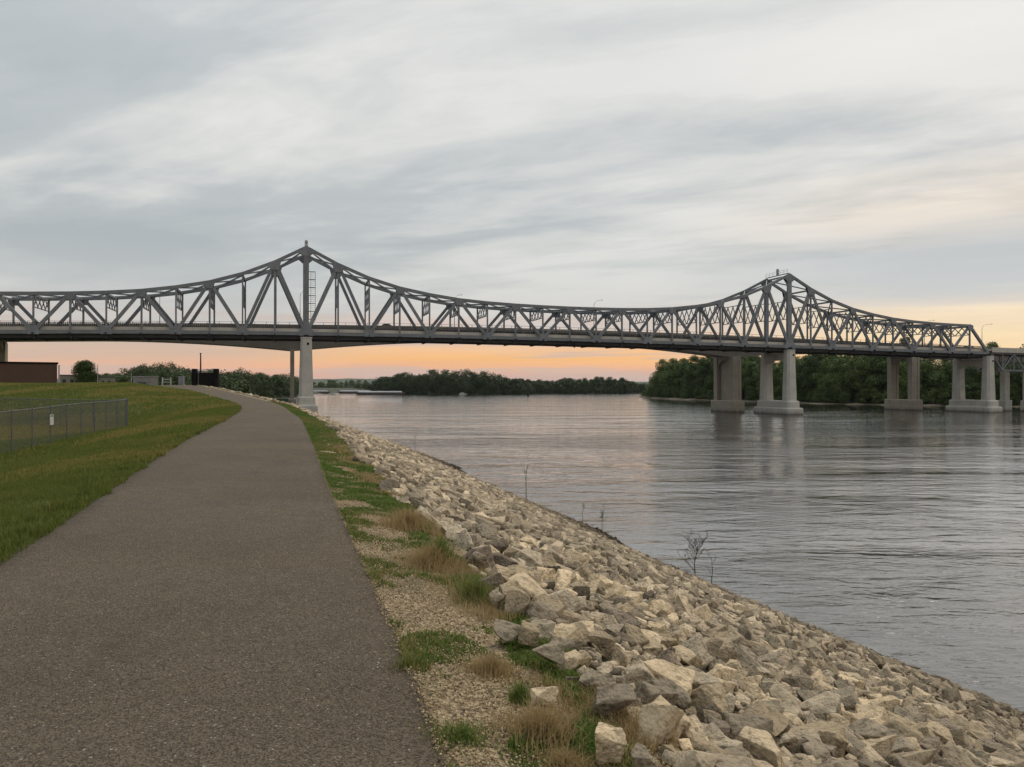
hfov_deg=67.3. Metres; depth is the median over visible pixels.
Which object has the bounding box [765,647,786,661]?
boulder
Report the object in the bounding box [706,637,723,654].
boulder
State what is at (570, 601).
boulder
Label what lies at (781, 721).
boulder
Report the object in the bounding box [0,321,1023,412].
girder bridge
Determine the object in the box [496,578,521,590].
boulder
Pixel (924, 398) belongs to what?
bank bush
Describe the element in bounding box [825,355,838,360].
cottonwood tree
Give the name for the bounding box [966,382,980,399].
bank bush
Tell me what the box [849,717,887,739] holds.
boulder
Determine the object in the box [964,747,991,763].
boulder
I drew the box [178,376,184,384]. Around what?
utility cabinet
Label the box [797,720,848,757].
boulder
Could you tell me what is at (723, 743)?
boulder
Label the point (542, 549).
boulder
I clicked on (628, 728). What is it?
verge dry grass
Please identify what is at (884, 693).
boulder
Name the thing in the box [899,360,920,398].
cottonwood tree
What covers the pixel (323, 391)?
barge
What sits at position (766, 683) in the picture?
boulder
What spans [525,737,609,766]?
dry grass tuft
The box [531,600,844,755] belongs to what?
river bank
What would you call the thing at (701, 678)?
boulder
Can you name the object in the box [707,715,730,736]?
boulder
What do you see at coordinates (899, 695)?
boulder
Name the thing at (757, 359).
cottonwood tree
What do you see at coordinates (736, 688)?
boulder
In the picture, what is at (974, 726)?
boulder
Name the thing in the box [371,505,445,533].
dry grass tuft
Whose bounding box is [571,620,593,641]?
boulder
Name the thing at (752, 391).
bank bush
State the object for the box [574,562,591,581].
boulder
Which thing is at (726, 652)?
boulder
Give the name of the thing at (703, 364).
cottonwood tree
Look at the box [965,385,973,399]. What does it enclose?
bank bush
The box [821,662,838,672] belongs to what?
boulder
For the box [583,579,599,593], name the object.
boulder
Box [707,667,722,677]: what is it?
boulder
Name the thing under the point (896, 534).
river
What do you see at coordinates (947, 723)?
boulder
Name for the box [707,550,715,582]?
bare weed
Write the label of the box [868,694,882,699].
boulder
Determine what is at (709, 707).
boulder
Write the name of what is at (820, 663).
boulder
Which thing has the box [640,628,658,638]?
boulder
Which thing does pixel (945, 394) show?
bank bush
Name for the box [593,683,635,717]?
boulder
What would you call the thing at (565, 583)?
boulder
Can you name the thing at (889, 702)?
boulder
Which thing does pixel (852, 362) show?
cottonwood tree
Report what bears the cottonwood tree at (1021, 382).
on the bank ground at (833, 402)
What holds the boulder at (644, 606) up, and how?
on the riprap stones
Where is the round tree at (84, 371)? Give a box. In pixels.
[69,360,101,382]
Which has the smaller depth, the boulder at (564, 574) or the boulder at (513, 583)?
the boulder at (513, 583)
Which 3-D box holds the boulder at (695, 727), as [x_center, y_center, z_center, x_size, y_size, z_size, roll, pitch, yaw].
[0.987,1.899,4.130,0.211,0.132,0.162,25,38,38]
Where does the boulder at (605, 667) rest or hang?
on the gravel verge
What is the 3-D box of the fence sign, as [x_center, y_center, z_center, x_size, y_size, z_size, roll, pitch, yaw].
[-23.176,1.824,38.747,0.022,0.520,0.460,0,0,-12]
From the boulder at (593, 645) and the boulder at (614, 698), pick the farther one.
the boulder at (593, 645)
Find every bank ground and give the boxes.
[261,387,364,396]
[639,395,1019,406]
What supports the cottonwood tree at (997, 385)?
on the bank ground at (833, 402)
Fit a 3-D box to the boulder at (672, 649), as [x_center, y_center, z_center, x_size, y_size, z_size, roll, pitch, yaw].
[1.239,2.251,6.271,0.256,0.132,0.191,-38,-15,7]
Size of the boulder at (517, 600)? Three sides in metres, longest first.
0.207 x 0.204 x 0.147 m
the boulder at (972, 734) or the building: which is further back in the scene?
the building
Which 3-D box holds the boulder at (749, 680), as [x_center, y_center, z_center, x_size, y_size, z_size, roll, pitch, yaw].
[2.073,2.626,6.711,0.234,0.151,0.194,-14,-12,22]
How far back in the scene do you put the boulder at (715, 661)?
6.89 m
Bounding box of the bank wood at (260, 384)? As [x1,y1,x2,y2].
[95,361,298,397]
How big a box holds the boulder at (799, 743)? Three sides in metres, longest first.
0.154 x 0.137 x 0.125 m
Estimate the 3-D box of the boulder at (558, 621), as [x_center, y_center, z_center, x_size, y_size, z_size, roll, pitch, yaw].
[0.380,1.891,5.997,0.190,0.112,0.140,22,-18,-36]
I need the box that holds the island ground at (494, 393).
[415,392,640,393]
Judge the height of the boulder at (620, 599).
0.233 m
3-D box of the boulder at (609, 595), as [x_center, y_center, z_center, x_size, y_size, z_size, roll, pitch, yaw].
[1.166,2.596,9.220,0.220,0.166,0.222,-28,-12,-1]
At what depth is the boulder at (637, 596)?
10.10 m
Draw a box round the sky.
[0,0,1023,381]
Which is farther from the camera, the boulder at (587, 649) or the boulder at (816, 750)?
the boulder at (587, 649)
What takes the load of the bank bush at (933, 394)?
on the bank ground at (833, 402)
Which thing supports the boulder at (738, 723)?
on the river bank at (605, 660)
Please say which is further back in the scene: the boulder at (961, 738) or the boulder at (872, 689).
the boulder at (872, 689)
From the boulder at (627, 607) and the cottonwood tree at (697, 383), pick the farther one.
the cottonwood tree at (697, 383)
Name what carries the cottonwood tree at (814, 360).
on the bank ground at (833, 402)
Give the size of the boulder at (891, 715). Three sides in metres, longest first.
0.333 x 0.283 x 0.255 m
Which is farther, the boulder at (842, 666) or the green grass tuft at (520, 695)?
the boulder at (842, 666)
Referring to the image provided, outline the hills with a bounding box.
[57,378,649,386]
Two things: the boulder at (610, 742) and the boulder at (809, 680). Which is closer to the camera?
the boulder at (610, 742)
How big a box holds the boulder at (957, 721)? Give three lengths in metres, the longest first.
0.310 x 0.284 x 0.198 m
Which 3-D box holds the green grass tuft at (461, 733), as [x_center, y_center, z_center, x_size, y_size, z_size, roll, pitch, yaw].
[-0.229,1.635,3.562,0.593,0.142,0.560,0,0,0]
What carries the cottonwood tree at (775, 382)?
on the bank ground at (833, 402)
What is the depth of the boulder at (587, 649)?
5.32 m
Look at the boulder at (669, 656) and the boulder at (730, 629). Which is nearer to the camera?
the boulder at (669, 656)
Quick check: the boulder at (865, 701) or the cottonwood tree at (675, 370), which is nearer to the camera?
the boulder at (865, 701)
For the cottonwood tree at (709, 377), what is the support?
on the bank ground at (833, 402)
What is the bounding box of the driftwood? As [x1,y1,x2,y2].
[821,637,837,648]
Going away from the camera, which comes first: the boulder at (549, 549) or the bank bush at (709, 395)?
the boulder at (549, 549)
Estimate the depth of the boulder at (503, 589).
6.01 m
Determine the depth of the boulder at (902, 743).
5.98 m
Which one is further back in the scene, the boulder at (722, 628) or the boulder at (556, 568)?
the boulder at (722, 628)
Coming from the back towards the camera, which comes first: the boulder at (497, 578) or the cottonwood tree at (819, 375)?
the cottonwood tree at (819, 375)
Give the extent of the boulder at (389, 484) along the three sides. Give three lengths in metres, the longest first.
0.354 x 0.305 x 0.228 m
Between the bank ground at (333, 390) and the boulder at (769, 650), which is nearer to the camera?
the boulder at (769, 650)
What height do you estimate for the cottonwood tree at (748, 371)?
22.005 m
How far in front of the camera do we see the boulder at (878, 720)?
6.71 m
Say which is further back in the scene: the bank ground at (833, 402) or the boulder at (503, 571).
the bank ground at (833, 402)
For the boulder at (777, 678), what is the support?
on the river bank at (605, 660)
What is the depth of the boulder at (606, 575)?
10.77 m
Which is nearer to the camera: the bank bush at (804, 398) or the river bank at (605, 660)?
the river bank at (605, 660)
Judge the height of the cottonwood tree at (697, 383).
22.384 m
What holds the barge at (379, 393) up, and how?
on the river
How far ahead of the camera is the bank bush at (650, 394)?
575.29 m
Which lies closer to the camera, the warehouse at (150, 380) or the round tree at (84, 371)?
the round tree at (84, 371)
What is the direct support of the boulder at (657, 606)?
on the river bank at (605, 660)
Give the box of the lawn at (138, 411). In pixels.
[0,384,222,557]
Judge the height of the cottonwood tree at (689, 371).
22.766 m
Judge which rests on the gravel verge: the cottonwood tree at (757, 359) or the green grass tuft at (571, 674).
the green grass tuft at (571, 674)
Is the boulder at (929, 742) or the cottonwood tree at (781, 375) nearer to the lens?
the boulder at (929, 742)
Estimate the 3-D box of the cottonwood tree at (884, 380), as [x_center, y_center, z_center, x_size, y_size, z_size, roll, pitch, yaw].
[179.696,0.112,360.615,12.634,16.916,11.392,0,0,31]
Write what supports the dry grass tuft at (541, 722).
on the gravel verge
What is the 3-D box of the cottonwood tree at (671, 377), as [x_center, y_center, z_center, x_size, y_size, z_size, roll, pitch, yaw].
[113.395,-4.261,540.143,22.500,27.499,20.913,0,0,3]
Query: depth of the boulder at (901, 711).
8.36 m
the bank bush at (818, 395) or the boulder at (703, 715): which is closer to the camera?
the boulder at (703, 715)
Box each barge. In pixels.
[313,390,329,393]
[338,390,370,392]
[355,391,404,394]
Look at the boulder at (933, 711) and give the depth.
10.58 m
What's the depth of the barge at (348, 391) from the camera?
972.88 m
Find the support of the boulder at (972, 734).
on the river bank at (605, 660)
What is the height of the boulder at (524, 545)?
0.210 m
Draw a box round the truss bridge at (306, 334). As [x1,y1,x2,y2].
[0,240,1002,414]
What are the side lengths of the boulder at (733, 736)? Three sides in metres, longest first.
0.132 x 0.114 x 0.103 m
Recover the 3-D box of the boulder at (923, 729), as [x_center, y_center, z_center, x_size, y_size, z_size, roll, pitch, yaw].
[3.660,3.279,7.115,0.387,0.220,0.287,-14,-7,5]
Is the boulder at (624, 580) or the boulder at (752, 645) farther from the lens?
the boulder at (624, 580)
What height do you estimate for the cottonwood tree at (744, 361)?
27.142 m
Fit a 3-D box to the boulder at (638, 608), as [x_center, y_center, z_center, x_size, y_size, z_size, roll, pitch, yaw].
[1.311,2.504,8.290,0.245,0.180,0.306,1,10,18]
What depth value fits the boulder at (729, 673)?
6.24 m
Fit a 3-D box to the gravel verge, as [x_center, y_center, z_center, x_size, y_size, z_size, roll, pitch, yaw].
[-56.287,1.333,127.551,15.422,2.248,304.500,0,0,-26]
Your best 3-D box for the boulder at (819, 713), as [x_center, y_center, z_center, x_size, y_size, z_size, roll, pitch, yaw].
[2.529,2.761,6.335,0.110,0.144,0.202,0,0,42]
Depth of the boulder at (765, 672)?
7.34 m
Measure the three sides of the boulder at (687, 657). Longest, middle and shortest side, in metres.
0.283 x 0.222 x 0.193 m
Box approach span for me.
[974,347,1023,411]
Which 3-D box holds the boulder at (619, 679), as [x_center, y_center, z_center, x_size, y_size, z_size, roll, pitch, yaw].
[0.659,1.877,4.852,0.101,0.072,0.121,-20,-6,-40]
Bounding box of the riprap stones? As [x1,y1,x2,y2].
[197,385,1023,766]
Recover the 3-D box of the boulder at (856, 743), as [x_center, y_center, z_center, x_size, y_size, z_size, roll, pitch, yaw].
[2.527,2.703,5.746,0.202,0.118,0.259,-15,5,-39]
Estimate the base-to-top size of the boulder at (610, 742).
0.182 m
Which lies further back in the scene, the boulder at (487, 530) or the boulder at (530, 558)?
the boulder at (487, 530)
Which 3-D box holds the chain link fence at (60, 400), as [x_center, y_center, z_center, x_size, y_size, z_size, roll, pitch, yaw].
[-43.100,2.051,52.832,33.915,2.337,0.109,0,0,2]
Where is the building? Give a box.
[0,361,58,382]
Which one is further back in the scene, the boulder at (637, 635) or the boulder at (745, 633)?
the boulder at (745, 633)
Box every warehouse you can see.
[99,377,115,381]
[132,376,158,384]
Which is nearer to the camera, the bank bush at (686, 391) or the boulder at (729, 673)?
the boulder at (729, 673)
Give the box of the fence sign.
[50,414,53,424]
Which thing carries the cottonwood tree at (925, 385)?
on the bank ground at (833, 402)
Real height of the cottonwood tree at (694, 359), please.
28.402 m
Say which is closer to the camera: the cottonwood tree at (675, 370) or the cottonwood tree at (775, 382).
the cottonwood tree at (775, 382)
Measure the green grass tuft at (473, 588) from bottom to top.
0.307 m
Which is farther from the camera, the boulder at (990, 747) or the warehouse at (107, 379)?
the warehouse at (107, 379)
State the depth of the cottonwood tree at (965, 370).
347.80 m
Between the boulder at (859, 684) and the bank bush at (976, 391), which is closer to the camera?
the boulder at (859, 684)
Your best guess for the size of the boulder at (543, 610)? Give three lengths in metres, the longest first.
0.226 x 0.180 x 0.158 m
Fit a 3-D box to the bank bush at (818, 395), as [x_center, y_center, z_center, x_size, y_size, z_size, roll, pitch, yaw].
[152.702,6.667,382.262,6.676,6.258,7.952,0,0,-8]
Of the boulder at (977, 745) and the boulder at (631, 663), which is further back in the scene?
the boulder at (977, 745)
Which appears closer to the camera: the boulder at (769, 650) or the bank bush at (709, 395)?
the boulder at (769, 650)
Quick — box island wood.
[367,368,646,393]
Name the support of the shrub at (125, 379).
on the lawn at (138, 411)
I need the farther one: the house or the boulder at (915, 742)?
the house
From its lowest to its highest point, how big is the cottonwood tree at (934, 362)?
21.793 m
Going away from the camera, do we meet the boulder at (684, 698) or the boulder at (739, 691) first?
the boulder at (684, 698)
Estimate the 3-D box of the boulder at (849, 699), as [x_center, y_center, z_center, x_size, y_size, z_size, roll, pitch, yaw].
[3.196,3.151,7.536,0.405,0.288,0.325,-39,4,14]
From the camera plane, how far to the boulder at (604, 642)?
5.44 m
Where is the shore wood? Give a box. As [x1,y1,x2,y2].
[298,379,648,389]
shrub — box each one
[117,377,129,381]
[679,531,707,575]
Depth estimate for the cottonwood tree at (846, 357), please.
391.95 m
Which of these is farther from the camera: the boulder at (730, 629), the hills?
the hills
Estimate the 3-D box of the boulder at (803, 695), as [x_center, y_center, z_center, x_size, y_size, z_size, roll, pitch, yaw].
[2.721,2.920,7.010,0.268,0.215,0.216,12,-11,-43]
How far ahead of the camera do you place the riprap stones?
13.89 m
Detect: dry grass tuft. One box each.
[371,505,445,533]
[389,539,473,575]
[449,647,532,685]
[476,692,601,762]
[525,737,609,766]
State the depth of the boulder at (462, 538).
8.79 m
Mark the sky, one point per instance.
(574, 153)
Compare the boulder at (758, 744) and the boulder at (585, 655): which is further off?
the boulder at (585, 655)
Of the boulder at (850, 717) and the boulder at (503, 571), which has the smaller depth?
the boulder at (850, 717)
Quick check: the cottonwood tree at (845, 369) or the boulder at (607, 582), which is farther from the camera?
the cottonwood tree at (845, 369)
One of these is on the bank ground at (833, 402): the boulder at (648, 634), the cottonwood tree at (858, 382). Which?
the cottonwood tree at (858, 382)
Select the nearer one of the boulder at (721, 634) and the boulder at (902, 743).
the boulder at (902, 743)
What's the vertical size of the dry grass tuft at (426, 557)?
0.354 m
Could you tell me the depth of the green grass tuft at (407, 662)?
4.39 m
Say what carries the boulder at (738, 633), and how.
on the river bank at (605, 660)
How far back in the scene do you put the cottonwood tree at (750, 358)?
463.32 m
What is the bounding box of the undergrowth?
[671,383,1022,404]
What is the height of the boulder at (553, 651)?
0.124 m
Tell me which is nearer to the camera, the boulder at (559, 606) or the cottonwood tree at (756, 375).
the boulder at (559, 606)
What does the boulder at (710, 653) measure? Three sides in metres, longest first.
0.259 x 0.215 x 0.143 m
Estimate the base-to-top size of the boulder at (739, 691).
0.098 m
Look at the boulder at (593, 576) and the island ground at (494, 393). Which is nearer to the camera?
the boulder at (593, 576)
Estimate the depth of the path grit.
4.77 m
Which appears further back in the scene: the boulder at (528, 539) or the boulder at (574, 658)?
the boulder at (528, 539)
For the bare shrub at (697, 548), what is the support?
on the riprap stones
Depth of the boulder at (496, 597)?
5.85 m
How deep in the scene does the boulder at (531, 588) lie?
6.69 m
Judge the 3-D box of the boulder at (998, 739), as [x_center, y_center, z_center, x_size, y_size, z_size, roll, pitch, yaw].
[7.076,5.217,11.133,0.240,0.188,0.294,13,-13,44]
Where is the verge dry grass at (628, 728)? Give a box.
[326,440,696,766]
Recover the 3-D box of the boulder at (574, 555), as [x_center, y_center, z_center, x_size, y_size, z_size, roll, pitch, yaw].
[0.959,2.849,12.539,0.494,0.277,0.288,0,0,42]
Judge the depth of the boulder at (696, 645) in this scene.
6.73 m
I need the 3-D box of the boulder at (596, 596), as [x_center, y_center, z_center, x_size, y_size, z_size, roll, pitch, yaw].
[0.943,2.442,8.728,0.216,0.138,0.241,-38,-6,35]
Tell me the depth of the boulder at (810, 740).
5.04 m
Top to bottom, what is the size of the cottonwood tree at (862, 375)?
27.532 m
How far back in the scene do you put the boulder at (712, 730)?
4.18 m
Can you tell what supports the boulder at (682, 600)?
on the riprap stones
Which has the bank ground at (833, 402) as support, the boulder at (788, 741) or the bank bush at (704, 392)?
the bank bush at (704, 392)
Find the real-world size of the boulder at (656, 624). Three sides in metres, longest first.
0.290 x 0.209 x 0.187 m
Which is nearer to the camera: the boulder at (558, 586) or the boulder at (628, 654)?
the boulder at (628, 654)
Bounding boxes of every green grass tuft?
[386,650,428,674]
[401,713,504,766]
[418,531,457,564]
[437,572,499,608]
[505,675,535,707]
[555,667,584,681]
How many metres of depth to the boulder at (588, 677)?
4.37 m
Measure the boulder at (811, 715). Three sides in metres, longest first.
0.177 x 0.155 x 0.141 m
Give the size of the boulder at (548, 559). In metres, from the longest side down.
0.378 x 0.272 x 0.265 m
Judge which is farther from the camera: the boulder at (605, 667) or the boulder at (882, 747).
the boulder at (882, 747)
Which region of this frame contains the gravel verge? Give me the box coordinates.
[215,388,681,766]
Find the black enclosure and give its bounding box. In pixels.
[191,369,218,385]
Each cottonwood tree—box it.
[648,359,671,391]
[657,358,682,396]
[672,363,682,393]
[676,361,688,393]
[681,355,699,388]
[682,363,702,397]
[692,366,708,395]
[695,356,713,391]
[704,357,714,395]
[741,356,751,398]
[741,356,757,397]
[743,361,759,396]
[752,362,782,393]
[754,356,760,367]
[772,365,782,392]
[776,355,800,393]
[780,357,803,388]
[796,355,815,397]
[801,354,824,398]
[808,358,834,395]
[818,359,850,396]
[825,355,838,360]
[825,358,856,398]
[832,355,853,387]
[846,355,863,396]
[848,356,885,400]
[851,356,882,400]
[863,356,887,399]
[870,371,885,400]
[881,368,903,392]
[899,336,910,366]
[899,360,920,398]
[920,361,939,394]
[921,359,939,395]
[927,360,952,398]
[942,360,972,384]
[964,366,981,398]
[976,362,1000,397]
[984,341,998,348]
[994,363,1022,400]
[1014,364,1023,399]
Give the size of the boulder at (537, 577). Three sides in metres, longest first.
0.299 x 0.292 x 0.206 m
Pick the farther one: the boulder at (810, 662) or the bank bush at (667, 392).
the bank bush at (667, 392)
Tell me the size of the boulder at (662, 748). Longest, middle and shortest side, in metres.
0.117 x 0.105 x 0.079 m
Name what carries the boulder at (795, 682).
on the river bank at (605, 660)
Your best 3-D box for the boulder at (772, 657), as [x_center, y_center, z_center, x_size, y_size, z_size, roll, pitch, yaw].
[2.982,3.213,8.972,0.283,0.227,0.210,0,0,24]
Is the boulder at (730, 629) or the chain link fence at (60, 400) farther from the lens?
the chain link fence at (60, 400)
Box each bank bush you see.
[648,385,654,396]
[655,388,663,396]
[665,389,670,397]
[672,388,680,397]
[681,387,694,398]
[700,388,712,398]
[706,390,713,399]
[745,386,756,399]
[774,384,782,399]
[796,388,805,401]
[803,387,811,401]
[805,390,818,402]
[811,391,825,402]
[832,391,843,402]
[855,392,863,402]
[880,392,886,401]
[920,394,930,403]
[926,388,944,403]
[937,387,950,404]
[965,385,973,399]
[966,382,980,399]
[1010,392,1020,404]
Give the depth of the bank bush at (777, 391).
415.30 m
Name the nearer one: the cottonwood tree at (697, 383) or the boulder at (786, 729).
the boulder at (786, 729)
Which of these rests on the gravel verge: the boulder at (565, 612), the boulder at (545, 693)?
the boulder at (545, 693)
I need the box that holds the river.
[269,391,1023,711]
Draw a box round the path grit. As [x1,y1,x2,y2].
[291,469,445,766]
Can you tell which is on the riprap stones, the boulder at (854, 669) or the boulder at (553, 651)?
the boulder at (854, 669)
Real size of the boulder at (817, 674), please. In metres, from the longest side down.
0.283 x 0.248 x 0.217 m
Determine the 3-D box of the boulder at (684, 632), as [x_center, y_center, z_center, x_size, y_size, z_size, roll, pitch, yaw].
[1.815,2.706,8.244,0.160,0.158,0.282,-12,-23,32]
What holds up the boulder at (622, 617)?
on the river bank at (605, 660)
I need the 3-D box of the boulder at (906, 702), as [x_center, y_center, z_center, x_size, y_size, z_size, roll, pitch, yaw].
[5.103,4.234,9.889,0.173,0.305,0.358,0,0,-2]
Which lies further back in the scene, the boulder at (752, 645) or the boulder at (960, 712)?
the boulder at (960, 712)
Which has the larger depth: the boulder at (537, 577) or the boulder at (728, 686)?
the boulder at (537, 577)
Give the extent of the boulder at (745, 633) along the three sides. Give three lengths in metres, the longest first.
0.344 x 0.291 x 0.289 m
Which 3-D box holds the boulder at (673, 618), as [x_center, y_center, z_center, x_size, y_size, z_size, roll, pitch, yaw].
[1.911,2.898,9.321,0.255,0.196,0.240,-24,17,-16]
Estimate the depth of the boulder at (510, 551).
9.55 m
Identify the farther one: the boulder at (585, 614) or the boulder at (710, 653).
the boulder at (710, 653)
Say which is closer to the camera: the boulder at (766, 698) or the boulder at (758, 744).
the boulder at (758, 744)
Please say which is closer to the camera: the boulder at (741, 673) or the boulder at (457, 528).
the boulder at (741, 673)
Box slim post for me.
[58,365,59,382]
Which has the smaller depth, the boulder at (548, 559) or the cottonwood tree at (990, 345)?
the boulder at (548, 559)
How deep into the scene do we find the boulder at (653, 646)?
6.39 m
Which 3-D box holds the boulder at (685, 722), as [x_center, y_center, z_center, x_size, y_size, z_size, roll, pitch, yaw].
[0.829,1.811,4.162,0.201,0.235,0.316,-41,-20,-5]
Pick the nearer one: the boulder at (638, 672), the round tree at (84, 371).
the boulder at (638, 672)
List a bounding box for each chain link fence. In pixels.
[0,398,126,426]
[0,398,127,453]
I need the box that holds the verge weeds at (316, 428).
[268,401,636,766]
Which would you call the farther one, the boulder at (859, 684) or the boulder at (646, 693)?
the boulder at (859, 684)
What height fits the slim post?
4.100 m
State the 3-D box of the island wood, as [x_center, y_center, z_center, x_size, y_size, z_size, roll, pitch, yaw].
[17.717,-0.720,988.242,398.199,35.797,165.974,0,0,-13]
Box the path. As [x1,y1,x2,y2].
[0,385,447,766]
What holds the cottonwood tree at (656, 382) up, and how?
on the bank ground at (833, 402)
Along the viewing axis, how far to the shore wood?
1489.58 m
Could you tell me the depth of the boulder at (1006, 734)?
12.23 m
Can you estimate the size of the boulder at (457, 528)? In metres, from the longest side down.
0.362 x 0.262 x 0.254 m
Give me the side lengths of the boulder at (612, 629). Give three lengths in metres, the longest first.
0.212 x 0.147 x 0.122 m
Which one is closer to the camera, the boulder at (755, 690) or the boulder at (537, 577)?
the boulder at (755, 690)
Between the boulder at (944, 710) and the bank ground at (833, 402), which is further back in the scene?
the bank ground at (833, 402)
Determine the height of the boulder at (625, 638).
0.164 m
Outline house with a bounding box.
[60,375,75,382]
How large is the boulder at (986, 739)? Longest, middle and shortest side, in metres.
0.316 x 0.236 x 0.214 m
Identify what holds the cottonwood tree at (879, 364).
on the bank ground at (833, 402)
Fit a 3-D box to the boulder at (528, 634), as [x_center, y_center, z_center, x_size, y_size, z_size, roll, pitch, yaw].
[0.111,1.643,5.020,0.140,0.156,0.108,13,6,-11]
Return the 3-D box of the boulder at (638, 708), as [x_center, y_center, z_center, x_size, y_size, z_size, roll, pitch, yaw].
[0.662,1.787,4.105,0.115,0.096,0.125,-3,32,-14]
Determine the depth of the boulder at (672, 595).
12.73 m
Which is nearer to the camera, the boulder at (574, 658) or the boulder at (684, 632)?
the boulder at (574, 658)
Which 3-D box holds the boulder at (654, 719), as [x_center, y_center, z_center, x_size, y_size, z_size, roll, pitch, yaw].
[0.739,1.699,3.832,0.206,0.245,0.137,17,1,-28]
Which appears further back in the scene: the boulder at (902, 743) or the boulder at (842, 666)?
the boulder at (842, 666)
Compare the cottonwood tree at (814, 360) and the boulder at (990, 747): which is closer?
the boulder at (990, 747)
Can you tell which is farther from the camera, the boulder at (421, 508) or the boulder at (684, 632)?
the boulder at (421, 508)
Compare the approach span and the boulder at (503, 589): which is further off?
the approach span
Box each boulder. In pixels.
[379,479,399,490]
[415,505,433,520]
[441,524,461,533]
[453,529,473,550]
[462,545,494,567]
[467,551,491,569]
[470,533,484,545]
[473,516,486,523]
[475,521,497,540]
[475,573,503,588]
[484,540,505,553]
[489,589,504,607]
[490,545,499,552]
[490,564,509,582]
[492,552,517,566]
[494,618,520,642]
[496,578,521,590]
[499,585,526,611]
[504,546,519,557]
[504,588,530,615]
[507,564,533,578]
[508,572,547,598]
[514,549,542,567]
[517,542,530,547]
[518,620,538,647]
[520,536,538,547]
[526,601,558,621]
[530,619,555,640]
[530,686,558,706]
[531,570,542,587]
[531,594,563,613]
[532,640,564,664]
[535,567,555,580]
[539,546,547,552]
[542,552,555,565]
[543,547,564,560]
[547,566,560,573]
[548,589,584,612]
[550,637,582,651]
[552,552,564,565]
[552,623,584,641]
[554,577,570,587]
[554,583,577,596]
[554,618,570,623]
[556,569,572,581]
[557,649,583,672]
[558,613,591,622]
[560,549,586,562]
[562,610,582,617]
[571,573,583,584]
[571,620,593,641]
[573,585,590,599]
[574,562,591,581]
[578,611,590,619]
[578,650,591,666]
[579,668,615,692]
[580,647,596,653]
[582,553,589,563]
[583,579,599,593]
[587,573,608,589]
[587,631,615,655]
[590,593,603,599]
[591,642,607,658]
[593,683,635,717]
[595,573,608,578]
[595,722,626,764]
[596,574,613,586]
[596,661,612,672]
[599,600,622,612]
[604,592,616,600]
[604,624,623,636]
[607,649,631,660]
[608,582,625,596]
[609,648,627,666]
[611,575,630,585]
[611,612,641,627]
[613,596,625,604]
[613,675,626,683]
[614,632,638,645]
[617,601,634,612]
[621,623,649,646]
[621,660,655,690]
[624,591,643,602]
[627,660,637,665]
[627,695,641,706]
[627,706,640,722]
[631,742,657,766]
[632,609,643,617]
[634,604,644,617]
[635,681,678,705]
[637,704,683,746]
[638,602,649,610]
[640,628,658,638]
[641,636,662,655]
[643,590,654,599]
[643,611,656,617]
[643,658,694,695]
[645,621,666,629]
[647,695,690,742]
[648,599,671,614]
[648,677,691,709]
[650,626,678,646]
[651,650,680,665]
[654,635,676,647]
[655,609,667,617]
[657,744,677,754]
[660,647,675,653]
[666,645,702,668]
[668,593,675,600]
[668,613,678,624]
[672,628,688,639]
[675,594,690,612]
[678,738,693,750]
[679,714,708,741]
[681,634,713,670]
[684,683,728,716]
[691,737,726,753]
[692,671,719,689]
[693,604,712,620]
[698,704,716,717]
[698,709,721,723]
[705,722,724,739]
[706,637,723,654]
[707,648,715,657]
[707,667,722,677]
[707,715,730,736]
[708,625,728,632]
[709,631,732,637]
[709,738,742,748]
[712,657,723,664]
[714,664,736,680]
[715,637,736,662]
[716,677,735,694]
[722,712,772,737]
[725,693,735,712]
[726,659,741,669]
[728,627,737,631]
[728,732,739,739]
[731,679,738,690]
[732,630,744,640]
[733,625,751,640]
[733,645,759,667]
[733,689,745,695]
[733,702,741,713]
[735,670,747,678]
[737,726,783,766]
[738,675,762,684]
[741,648,761,661]
[741,700,789,736]
[742,639,761,649]
[747,683,765,699]
[752,696,781,705]
[752,699,783,714]
[756,646,768,656]
[757,634,778,649]
[757,667,774,678]
[758,650,780,663]
[760,680,785,687]
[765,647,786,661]
[768,668,781,683]
[769,684,802,717]
[773,725,790,738]
[774,733,798,752]
[783,677,811,689]
[783,712,803,726]
[785,639,797,649]
[791,638,803,650]
[792,728,821,742]
[792,737,804,753]
[795,675,812,686]
[796,690,814,700]
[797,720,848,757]
[797,741,831,763]
[799,691,840,721]
[802,737,826,749]
[803,658,819,668]
[803,712,818,722]
[804,719,815,723]
[810,669,826,680]
[810,708,826,720]
[812,680,832,688]
[816,660,825,668]
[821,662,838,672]
[822,670,834,676]
[824,744,836,757]
[827,713,849,725]
[830,686,861,710]
[833,679,848,687]
[834,661,853,672]
[838,674,864,689]
[841,710,861,723]
[843,723,857,738]
[846,732,865,750]
[847,679,855,690]
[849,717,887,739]
[850,666,863,677]
[854,666,871,677]
[855,704,888,724]
[859,698,869,704]
[860,734,896,759]
[862,690,875,697]
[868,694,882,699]
[869,686,887,691]
[870,695,900,712]
[870,717,883,724]
[874,687,889,692]
[876,691,892,696]
[884,718,923,742]
[885,729,914,753]
[887,711,916,724]
[890,691,908,699]
[894,705,914,721]
[901,698,912,707]
[905,737,921,750]
[911,724,929,735]
[912,685,930,698]
[918,704,939,717]
[919,736,939,754]
[926,719,954,744]
[937,706,957,720]
[937,718,958,728]
[949,728,972,747]
[951,708,973,713]
[952,717,969,731]
[963,720,985,731]
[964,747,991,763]
[966,729,991,738]
[967,731,985,742]
[968,735,982,750]
[980,736,996,742]
[980,742,1009,753]
[993,736,1005,742]
[999,730,1018,743]

